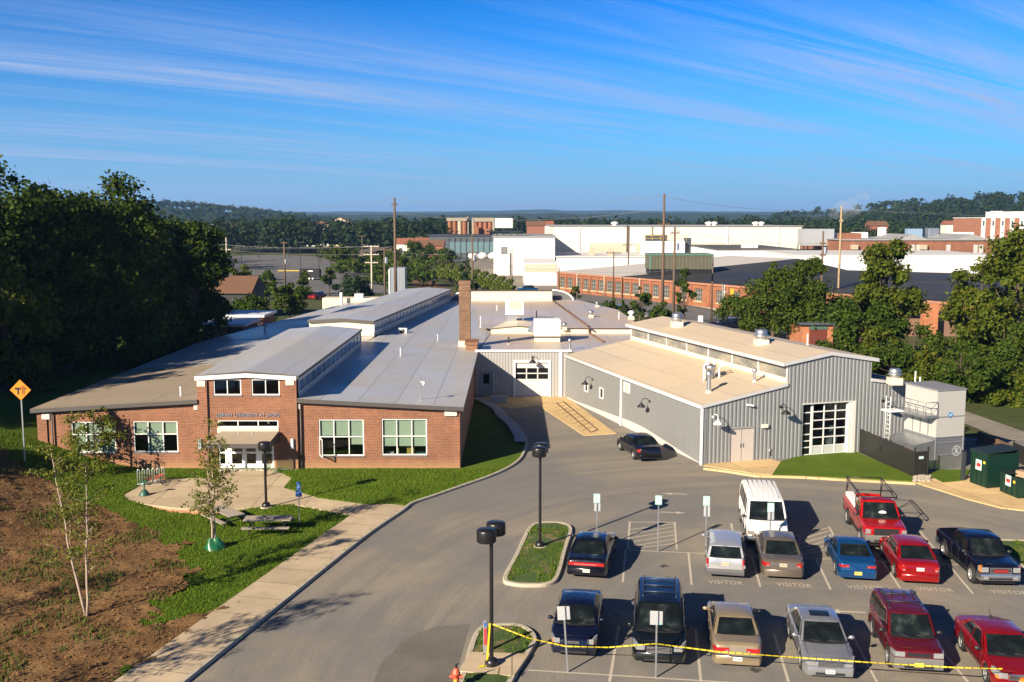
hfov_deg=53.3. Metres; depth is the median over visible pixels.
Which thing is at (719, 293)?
window
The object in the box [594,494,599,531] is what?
parking sign
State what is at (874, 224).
house
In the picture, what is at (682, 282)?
young tree
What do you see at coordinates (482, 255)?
wrapped bale
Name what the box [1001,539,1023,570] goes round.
grass island
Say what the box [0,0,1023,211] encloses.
sky
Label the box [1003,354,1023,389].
bush
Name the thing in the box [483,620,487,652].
marker post
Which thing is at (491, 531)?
lamp post
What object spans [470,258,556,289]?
factory yard
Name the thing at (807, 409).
wicket door
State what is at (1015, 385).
bush
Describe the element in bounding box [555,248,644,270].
flat annex
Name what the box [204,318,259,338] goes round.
brick shed
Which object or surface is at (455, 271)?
arborvitae
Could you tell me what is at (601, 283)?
window
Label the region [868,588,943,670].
suv
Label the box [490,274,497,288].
arborvitae
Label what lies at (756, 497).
passenger van
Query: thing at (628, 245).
utility pole
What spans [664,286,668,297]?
window
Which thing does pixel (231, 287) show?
house
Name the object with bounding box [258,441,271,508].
lamp post
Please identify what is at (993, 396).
bush
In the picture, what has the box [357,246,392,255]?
platform canopy
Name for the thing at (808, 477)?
verge kerb
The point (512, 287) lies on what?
arborvitae
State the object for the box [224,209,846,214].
ridge
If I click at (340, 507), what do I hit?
walkway
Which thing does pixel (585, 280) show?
window
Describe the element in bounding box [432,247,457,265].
round tree
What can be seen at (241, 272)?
round tree
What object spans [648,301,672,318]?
round tree
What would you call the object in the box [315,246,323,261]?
young tree
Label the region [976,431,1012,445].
timber edging
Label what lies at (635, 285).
window
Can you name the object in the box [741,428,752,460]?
door
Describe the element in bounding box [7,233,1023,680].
ground
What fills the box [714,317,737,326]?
parked car
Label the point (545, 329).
rooftop unit
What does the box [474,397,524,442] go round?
raised walk
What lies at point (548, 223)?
house
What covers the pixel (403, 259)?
round tree
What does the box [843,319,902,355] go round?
bush
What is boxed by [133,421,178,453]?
window
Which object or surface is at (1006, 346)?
bush
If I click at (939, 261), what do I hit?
white parapet block
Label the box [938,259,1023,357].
leafy tree
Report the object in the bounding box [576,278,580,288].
window
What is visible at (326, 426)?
window
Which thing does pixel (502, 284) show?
arborvitae
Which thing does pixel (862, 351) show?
bush
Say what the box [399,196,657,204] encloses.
overhead wire
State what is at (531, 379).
garage door
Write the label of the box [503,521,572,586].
planted island
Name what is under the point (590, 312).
roof vent
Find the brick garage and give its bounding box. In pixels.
[787,318,834,344]
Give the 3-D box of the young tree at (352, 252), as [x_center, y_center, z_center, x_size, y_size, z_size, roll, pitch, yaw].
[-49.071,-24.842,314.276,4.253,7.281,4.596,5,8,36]
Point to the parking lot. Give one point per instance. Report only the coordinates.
(403, 596)
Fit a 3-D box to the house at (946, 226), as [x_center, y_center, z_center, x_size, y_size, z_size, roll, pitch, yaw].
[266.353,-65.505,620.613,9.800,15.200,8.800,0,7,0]
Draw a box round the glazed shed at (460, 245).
[428,234,493,257]
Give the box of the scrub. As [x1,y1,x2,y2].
[332,246,453,283]
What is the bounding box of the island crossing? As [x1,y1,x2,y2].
[459,652,528,675]
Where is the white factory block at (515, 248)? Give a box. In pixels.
[492,234,555,274]
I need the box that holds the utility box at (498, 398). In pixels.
[489,386,507,402]
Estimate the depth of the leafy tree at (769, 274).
129.48 m
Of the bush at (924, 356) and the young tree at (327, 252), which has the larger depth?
the young tree at (327, 252)
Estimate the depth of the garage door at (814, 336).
122.73 m
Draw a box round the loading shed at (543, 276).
[523,258,557,284]
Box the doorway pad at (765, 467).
[703,459,780,474]
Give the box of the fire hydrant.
[450,663,462,681]
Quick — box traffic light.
[721,284,733,318]
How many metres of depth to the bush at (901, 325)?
101.72 m
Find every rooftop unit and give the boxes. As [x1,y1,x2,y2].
[505,298,523,321]
[528,318,560,341]
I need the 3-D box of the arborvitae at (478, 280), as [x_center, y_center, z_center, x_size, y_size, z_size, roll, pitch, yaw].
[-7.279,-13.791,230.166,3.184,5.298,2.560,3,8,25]
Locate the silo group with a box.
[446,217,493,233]
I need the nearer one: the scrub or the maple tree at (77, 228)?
the maple tree at (77, 228)
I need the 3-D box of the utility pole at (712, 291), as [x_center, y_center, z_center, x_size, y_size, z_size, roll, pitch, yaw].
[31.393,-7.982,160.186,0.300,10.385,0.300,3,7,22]
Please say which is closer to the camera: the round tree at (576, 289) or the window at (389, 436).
the window at (389, 436)
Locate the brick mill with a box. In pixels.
[800,227,998,253]
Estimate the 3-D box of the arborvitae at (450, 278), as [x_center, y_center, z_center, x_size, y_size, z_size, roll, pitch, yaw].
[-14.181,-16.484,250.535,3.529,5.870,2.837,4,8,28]
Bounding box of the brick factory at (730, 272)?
[555,256,1023,328]
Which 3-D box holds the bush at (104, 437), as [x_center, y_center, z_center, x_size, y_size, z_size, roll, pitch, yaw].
[-26.195,6.158,63.577,3.791,4.345,3.734,-4,8,-32]
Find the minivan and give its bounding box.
[627,575,691,662]
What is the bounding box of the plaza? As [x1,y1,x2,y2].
[124,471,316,513]
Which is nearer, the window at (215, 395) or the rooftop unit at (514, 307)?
the window at (215, 395)
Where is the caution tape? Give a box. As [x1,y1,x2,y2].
[479,623,1001,669]
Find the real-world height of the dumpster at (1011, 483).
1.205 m
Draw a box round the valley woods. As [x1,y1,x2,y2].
[114,191,1023,230]
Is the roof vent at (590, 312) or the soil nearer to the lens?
the soil
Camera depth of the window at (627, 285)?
206.85 m
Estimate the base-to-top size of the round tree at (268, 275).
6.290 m
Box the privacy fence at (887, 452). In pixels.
[859,429,913,475]
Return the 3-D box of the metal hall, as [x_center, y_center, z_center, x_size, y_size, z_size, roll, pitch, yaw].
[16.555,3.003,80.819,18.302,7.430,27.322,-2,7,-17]
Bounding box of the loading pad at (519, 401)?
[479,396,573,407]
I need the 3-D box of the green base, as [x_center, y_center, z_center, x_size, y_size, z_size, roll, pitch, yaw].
[-21.339,8.533,59.225,0.600,0.840,0.600,0,7,0]
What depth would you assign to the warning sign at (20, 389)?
60.74 m
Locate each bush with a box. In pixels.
[2,364,62,393]
[57,405,126,469]
[75,319,153,372]
[815,339,846,351]
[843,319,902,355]
[849,343,891,374]
[870,343,934,375]
[883,317,949,372]
[900,345,957,381]
[918,330,982,376]
[925,344,1001,393]
[954,353,1023,389]
[964,317,1023,391]
[966,387,1001,402]
[975,383,1023,408]
[996,358,1023,394]
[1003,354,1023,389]
[1014,388,1023,405]
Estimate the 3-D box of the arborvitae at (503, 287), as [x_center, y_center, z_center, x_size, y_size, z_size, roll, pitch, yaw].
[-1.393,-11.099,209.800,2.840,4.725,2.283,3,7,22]
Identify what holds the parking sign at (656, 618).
on the parking lot
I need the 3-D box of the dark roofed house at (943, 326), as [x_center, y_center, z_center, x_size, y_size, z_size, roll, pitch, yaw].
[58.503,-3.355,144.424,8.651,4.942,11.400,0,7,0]
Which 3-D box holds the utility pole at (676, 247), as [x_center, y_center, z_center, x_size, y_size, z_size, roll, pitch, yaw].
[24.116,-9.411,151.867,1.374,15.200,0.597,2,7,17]
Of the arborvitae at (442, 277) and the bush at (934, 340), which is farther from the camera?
the arborvitae at (442, 277)
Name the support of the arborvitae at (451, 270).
on the ground at (1007, 415)
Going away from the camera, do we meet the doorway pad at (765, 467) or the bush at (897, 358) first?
the doorway pad at (765, 467)
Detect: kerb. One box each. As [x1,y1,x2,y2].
[180,406,526,681]
[703,467,915,484]
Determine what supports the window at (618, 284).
in the brick factory at (730, 272)
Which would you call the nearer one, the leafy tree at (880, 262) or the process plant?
the leafy tree at (880, 262)
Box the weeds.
[0,446,184,681]
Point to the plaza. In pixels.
(172, 496)
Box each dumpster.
[970,443,1020,487]
[999,470,1023,497]
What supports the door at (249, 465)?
in the brick building at (352, 370)
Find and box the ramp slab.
[538,400,615,435]
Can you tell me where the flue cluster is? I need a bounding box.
[703,360,724,380]
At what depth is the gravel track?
79.00 m
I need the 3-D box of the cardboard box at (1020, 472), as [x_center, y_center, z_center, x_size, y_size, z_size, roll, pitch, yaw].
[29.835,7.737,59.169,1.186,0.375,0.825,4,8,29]
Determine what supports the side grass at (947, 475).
on the ground at (1007, 415)
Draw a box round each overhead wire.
[191,199,391,208]
[219,244,363,247]
[225,249,358,254]
[397,209,658,219]
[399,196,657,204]
[665,196,840,209]
[678,230,817,243]
[849,209,1016,216]
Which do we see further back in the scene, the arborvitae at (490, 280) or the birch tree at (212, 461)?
the arborvitae at (490, 280)
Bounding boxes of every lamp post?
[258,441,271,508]
[476,520,505,667]
[532,442,547,547]
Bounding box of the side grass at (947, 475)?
[928,469,969,482]
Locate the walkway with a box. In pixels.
[295,498,362,514]
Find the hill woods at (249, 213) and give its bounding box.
[35,198,531,224]
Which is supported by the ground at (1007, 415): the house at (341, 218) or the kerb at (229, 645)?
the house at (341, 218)
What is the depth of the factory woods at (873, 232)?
471.56 m
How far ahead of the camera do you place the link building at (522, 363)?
101.11 m
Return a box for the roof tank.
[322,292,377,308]
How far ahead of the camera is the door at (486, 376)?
92.37 m
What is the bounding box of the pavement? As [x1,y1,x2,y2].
[690,305,739,316]
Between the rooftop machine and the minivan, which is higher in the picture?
the rooftop machine
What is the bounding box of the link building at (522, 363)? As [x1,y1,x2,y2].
[450,289,633,396]
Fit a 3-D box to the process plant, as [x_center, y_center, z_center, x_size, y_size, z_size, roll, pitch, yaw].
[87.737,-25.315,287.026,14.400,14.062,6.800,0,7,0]
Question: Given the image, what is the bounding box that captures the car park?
[227,255,388,295]
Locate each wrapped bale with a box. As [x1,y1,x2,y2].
[468,252,477,258]
[478,252,487,258]
[488,252,493,258]
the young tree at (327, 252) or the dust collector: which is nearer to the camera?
the dust collector
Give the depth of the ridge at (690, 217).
2645.64 m
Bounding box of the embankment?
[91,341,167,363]
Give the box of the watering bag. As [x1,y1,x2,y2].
[204,536,226,551]
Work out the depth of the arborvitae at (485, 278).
224.86 m
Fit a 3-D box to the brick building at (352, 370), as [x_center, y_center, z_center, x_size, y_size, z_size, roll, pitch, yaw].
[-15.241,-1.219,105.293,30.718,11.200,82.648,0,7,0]
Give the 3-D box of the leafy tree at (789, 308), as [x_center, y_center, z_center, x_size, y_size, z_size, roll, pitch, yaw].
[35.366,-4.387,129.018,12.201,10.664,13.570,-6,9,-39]
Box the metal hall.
[564,316,909,464]
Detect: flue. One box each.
[568,338,571,349]
[705,371,712,392]
[752,368,756,381]
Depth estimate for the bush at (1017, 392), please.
88.64 m
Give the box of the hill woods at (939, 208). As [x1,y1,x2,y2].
[728,191,1023,233]
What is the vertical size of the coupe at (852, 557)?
1.445 m
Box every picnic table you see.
[201,504,248,528]
[241,515,294,535]
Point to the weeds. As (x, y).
(48, 553)
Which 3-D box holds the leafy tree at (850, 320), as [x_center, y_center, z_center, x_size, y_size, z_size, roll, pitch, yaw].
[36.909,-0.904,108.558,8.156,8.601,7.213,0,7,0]
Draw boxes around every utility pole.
[280,241,286,285]
[364,245,378,296]
[377,248,391,294]
[391,198,397,291]
[468,234,476,279]
[511,259,512,284]
[558,267,559,289]
[610,251,620,298]
[625,226,634,264]
[658,194,669,308]
[670,226,679,312]
[710,257,713,321]
[819,231,828,295]
[837,206,842,287]
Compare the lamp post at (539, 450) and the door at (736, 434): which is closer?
the lamp post at (539, 450)
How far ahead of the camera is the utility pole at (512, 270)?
249.65 m
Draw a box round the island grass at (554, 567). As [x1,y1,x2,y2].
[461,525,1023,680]
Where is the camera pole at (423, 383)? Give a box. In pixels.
[420,376,424,399]
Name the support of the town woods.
on the ground at (1007, 415)
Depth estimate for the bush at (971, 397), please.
89.81 m
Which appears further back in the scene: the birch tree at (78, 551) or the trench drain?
the trench drain
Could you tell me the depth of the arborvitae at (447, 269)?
254.78 m
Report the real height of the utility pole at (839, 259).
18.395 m
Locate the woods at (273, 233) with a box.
[209,213,452,251]
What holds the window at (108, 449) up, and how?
in the brick building at (352, 370)
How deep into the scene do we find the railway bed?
247.30 m
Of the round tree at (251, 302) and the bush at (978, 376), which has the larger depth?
the round tree at (251, 302)
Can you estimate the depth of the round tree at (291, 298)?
167.56 m
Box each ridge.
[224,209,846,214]
[257,213,834,223]
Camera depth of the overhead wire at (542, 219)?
157.43 m
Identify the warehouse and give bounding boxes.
[547,221,803,251]
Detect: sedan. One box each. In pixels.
[548,589,604,654]
[617,432,661,459]
[703,601,761,665]
[752,530,803,577]
[785,604,854,676]
[879,534,939,581]
[954,609,1023,681]
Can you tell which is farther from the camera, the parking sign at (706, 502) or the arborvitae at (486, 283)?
the arborvitae at (486, 283)
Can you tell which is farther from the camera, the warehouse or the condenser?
the warehouse
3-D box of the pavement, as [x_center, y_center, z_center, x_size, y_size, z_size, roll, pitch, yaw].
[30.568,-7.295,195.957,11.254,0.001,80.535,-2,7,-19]
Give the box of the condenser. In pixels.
[398,328,407,332]
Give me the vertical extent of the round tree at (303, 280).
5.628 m
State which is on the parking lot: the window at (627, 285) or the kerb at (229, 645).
the kerb at (229, 645)
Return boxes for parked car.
[308,291,325,298]
[517,285,537,289]
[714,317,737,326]
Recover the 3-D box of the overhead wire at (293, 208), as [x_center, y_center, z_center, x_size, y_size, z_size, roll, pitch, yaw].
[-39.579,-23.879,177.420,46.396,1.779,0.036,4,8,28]
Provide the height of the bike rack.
0.968 m
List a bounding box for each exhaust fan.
[670,313,682,327]
[753,329,768,345]
[886,368,902,384]
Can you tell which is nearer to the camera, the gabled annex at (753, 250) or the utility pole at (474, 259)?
the utility pole at (474, 259)
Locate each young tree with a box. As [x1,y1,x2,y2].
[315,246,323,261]
[324,244,335,264]
[347,248,359,263]
[359,252,368,261]
[366,252,374,261]
[372,254,385,267]
[629,286,652,320]
[674,267,696,319]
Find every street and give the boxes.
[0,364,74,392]
[573,293,786,338]
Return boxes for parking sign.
[557,606,569,671]
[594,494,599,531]
[650,611,662,677]
[655,495,661,551]
[703,496,709,543]
[767,503,773,529]
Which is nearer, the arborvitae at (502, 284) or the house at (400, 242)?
the arborvitae at (502, 284)
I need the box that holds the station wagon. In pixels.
[702,529,747,575]
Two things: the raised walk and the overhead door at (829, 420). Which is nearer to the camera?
the overhead door at (829, 420)
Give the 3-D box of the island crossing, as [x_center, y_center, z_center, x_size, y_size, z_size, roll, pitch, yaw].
[-0.637,11.607,36.761,2.209,0.115,1.871,1,7,11]
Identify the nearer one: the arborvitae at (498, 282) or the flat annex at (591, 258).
the arborvitae at (498, 282)
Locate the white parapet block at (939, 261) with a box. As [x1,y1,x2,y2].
[762,250,992,273]
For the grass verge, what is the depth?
65.88 m
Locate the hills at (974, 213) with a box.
[28,204,1023,236]
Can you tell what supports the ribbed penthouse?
on the brick factory at (730, 272)
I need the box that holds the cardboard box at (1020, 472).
[1015,469,1023,477]
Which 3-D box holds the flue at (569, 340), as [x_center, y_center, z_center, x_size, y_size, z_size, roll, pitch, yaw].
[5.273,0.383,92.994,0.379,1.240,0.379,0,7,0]
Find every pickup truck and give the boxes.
[843,476,906,545]
[935,527,1020,584]
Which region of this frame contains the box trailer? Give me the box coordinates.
[299,269,320,279]
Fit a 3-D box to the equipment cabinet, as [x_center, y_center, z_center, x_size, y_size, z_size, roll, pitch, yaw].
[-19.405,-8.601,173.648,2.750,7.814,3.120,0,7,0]
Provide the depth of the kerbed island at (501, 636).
38.21 m
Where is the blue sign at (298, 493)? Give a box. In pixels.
[295,482,301,522]
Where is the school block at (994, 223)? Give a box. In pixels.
[953,211,1023,238]
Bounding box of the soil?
[0,448,238,681]
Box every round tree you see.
[228,264,252,275]
[230,292,277,321]
[260,269,277,298]
[268,282,312,316]
[296,270,309,288]
[327,244,350,273]
[392,250,411,277]
[404,239,437,266]
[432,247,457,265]
[570,286,581,298]
[602,298,617,309]
[618,299,628,315]
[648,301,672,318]
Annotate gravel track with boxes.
[964,411,1023,440]
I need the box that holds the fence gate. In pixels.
[913,446,928,475]
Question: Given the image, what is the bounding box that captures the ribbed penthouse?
[644,253,713,275]
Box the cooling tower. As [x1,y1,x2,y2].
[486,218,522,235]
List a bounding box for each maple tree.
[0,154,105,362]
[0,255,69,387]
[3,181,115,370]
[40,169,188,369]
[106,199,187,347]
[132,218,190,300]
[165,217,238,348]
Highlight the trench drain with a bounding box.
[555,402,597,432]
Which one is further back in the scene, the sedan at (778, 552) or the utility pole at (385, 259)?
the utility pole at (385, 259)
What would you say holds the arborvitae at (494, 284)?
on the ground at (1007, 415)
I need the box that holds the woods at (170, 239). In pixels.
[1,221,237,267]
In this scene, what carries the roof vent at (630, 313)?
on the link building at (522, 363)
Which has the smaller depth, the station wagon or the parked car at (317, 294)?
the station wagon
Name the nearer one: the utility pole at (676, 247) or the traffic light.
the utility pole at (676, 247)
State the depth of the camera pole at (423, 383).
66.52 m
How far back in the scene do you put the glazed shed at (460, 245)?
418.07 m
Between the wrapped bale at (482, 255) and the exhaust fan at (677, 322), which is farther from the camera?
the wrapped bale at (482, 255)
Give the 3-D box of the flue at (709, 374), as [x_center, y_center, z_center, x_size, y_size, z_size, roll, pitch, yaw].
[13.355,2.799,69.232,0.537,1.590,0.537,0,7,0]
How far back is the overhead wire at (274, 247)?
221.53 m
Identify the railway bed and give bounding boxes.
[412,276,452,295]
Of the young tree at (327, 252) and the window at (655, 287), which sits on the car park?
the young tree at (327, 252)
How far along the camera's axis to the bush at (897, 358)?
92.64 m
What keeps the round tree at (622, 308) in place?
on the ground at (1007, 415)
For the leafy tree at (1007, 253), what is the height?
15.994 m
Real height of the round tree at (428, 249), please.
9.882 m
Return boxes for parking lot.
[190,402,1023,681]
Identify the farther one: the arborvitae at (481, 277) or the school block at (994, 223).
the school block at (994, 223)
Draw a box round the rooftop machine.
[640,227,690,254]
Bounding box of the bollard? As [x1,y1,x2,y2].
[960,450,966,479]
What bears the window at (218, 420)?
in the brick building at (352, 370)
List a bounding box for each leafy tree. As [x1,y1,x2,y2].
[712,292,786,334]
[736,264,847,339]
[761,261,786,336]
[793,255,828,301]
[819,295,898,354]
[845,237,931,345]
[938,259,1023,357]
[958,222,1023,363]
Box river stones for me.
[912,474,931,481]
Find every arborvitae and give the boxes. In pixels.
[439,260,450,282]
[439,261,446,282]
[444,261,451,283]
[447,261,454,283]
[448,264,458,284]
[453,265,459,284]
[475,270,484,289]
[478,269,487,289]
[481,270,488,289]
[482,273,493,289]
[487,273,495,287]
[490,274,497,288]
[490,275,501,289]
[495,274,504,289]
[498,275,505,289]
[500,277,510,289]
[504,279,510,289]
[508,279,515,289]
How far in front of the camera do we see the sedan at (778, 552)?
46.07 m
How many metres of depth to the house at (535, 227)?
517.08 m
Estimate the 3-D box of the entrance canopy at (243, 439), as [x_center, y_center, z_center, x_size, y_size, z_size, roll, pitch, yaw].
[-16.959,7.122,64.302,4.209,2.576,1.800,0,7,0]
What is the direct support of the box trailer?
on the car park
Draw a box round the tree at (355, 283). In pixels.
[331,274,374,296]
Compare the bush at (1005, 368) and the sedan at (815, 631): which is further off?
the bush at (1005, 368)
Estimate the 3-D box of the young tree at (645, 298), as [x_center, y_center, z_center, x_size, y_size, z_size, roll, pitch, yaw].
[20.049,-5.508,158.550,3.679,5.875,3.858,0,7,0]
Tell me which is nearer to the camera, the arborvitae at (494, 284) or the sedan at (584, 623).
the sedan at (584, 623)
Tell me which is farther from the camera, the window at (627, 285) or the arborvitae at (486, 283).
the arborvitae at (486, 283)
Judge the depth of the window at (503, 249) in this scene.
290.92 m
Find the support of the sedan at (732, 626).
on the parking lot
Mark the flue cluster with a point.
(709, 367)
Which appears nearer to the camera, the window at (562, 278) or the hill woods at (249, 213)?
the window at (562, 278)
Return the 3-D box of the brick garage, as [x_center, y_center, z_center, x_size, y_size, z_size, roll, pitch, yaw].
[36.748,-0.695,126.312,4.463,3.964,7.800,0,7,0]
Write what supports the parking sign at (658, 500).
on the parking lot
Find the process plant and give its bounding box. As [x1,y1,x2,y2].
[797,226,836,249]
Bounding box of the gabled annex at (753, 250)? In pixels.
[690,244,797,256]
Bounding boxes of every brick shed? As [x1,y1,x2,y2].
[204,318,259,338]
[223,310,276,326]
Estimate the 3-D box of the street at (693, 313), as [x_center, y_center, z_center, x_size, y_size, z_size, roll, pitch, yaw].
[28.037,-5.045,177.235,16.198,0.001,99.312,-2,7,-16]
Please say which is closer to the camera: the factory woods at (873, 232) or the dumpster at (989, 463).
the dumpster at (989, 463)
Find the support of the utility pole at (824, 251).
on the ground at (1007, 415)
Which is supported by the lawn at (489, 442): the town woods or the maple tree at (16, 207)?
the maple tree at (16, 207)
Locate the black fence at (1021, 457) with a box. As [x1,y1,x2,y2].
[1013,440,1023,464]
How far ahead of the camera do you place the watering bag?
49.40 m
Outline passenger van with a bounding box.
[738,479,790,543]
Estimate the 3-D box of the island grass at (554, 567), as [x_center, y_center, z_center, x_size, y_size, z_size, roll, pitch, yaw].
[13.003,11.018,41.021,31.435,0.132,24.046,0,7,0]
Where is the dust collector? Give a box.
[881,381,967,470]
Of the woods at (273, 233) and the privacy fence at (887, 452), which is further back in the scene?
the woods at (273, 233)
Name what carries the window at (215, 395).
in the brick building at (352, 370)
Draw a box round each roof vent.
[562,322,566,329]
[588,310,593,316]
[628,310,634,319]
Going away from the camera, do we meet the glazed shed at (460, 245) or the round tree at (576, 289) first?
the round tree at (576, 289)
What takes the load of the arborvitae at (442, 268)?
on the ground at (1007, 415)
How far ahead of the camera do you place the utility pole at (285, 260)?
234.25 m
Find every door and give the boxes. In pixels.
[230,448,243,467]
[244,448,257,467]
[481,371,491,395]
[515,363,548,395]
[730,429,741,461]
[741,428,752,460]
[802,404,811,454]
[809,330,826,344]
[811,402,847,454]
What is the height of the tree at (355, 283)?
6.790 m
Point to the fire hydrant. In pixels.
(455, 676)
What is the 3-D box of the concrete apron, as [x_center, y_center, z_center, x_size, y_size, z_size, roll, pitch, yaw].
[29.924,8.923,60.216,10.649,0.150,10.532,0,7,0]
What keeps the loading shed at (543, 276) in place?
on the factory yard at (481, 265)
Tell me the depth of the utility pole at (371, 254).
189.43 m
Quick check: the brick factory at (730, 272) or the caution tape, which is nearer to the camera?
the caution tape
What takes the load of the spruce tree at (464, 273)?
on the ground at (1007, 415)
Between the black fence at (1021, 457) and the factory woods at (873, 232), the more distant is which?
the factory woods at (873, 232)
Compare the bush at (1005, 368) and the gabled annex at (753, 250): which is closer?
the bush at (1005, 368)
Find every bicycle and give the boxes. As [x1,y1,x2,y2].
[140,467,161,484]
[143,470,169,485]
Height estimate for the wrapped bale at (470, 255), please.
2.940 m
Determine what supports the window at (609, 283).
in the brick factory at (730, 272)
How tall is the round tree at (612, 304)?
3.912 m
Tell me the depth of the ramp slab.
82.15 m
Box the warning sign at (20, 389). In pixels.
[10,380,30,460]
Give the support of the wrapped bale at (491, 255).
on the factory yard at (481, 265)
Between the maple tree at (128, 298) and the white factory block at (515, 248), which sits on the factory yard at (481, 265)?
the white factory block at (515, 248)
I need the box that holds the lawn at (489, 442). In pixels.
[0,363,524,679]
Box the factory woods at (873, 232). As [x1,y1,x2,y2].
[803,222,912,236]
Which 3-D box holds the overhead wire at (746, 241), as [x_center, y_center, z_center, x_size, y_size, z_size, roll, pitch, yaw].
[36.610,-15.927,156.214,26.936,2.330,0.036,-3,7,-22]
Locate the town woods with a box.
[381,209,914,233]
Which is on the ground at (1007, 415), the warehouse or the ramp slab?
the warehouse
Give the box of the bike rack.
[137,467,164,484]
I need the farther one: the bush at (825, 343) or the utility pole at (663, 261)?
the utility pole at (663, 261)
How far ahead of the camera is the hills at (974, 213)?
1061.74 m
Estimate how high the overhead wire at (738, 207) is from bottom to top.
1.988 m
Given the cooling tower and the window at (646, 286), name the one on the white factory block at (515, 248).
the cooling tower
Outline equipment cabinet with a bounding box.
[388,267,406,293]
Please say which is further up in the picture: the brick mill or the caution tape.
the brick mill
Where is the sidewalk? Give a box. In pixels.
[114,504,407,681]
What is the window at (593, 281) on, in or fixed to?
in the brick factory at (730, 272)
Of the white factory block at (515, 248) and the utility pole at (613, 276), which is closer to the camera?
the utility pole at (613, 276)
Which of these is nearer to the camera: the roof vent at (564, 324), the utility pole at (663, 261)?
the roof vent at (564, 324)
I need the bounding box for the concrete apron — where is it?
[916,469,1023,510]
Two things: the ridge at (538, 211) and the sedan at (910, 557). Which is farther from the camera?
the ridge at (538, 211)
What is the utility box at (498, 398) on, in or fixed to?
on the loading pad at (519, 401)
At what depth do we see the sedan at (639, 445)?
68.35 m
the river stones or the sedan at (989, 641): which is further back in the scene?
the river stones
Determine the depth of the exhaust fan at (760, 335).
74.25 m
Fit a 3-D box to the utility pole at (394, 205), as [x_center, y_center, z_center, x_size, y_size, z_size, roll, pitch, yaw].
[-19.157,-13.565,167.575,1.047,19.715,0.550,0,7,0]
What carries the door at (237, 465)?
in the brick building at (352, 370)
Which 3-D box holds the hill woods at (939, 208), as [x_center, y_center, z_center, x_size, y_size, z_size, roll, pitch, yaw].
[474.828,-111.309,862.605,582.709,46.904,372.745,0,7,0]
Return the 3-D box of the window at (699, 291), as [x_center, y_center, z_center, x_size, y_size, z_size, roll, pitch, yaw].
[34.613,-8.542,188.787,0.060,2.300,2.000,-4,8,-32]
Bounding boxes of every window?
[71,422,116,453]
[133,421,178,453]
[212,379,241,396]
[218,420,277,426]
[251,379,280,396]
[318,419,364,456]
[381,419,427,456]
[501,247,506,253]
[561,277,564,287]
[568,278,572,287]
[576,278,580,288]
[584,279,587,289]
[592,280,595,290]
[599,280,603,290]
[599,387,603,398]
[607,281,611,291]
[616,282,620,292]
[625,282,629,293]
[633,283,637,294]
[644,284,648,292]
[653,285,658,296]
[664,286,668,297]
[695,288,701,300]
[717,290,723,302]
[973,245,977,252]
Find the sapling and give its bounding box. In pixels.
[319,267,336,296]
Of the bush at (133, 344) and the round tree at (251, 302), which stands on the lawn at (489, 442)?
the bush at (133, 344)
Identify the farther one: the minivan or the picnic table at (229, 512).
the picnic table at (229, 512)
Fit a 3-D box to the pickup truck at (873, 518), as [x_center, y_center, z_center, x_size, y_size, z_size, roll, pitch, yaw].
[18.492,8.747,52.215,2.449,2.339,6.015,1,7,8]
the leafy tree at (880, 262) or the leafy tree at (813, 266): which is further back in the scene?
the leafy tree at (813, 266)
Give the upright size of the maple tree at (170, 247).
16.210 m
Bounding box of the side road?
[410,258,469,269]
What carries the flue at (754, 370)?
on the metal hall
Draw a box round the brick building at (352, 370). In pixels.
[30,280,490,470]
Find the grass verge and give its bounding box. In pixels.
[772,452,912,481]
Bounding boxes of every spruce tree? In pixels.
[456,260,479,291]
[471,274,476,289]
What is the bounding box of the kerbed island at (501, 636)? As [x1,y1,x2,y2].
[459,623,536,681]
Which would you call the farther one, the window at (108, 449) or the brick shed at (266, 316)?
the brick shed at (266, 316)
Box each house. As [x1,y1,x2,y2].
[192,276,266,309]
[328,217,352,245]
[396,238,418,256]
[420,240,445,256]
[526,221,545,233]
[545,221,553,233]
[865,221,888,231]
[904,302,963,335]
[940,221,952,233]
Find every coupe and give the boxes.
[567,531,617,576]
[824,535,876,578]
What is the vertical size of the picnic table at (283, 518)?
0.762 m
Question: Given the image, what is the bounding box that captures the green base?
[139,481,149,496]
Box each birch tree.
[25,443,119,615]
[180,417,239,538]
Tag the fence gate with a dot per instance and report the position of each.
(921, 462)
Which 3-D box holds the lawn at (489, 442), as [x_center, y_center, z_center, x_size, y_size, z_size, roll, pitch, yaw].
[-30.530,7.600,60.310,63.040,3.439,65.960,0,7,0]
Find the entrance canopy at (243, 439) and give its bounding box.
[204,431,278,472]
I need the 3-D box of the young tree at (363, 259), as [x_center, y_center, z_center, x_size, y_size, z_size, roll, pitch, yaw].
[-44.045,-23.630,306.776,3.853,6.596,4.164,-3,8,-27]
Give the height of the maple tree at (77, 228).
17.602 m
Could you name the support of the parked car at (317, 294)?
on the ground at (1007, 415)
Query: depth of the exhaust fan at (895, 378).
68.84 m
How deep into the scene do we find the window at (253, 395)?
64.91 m

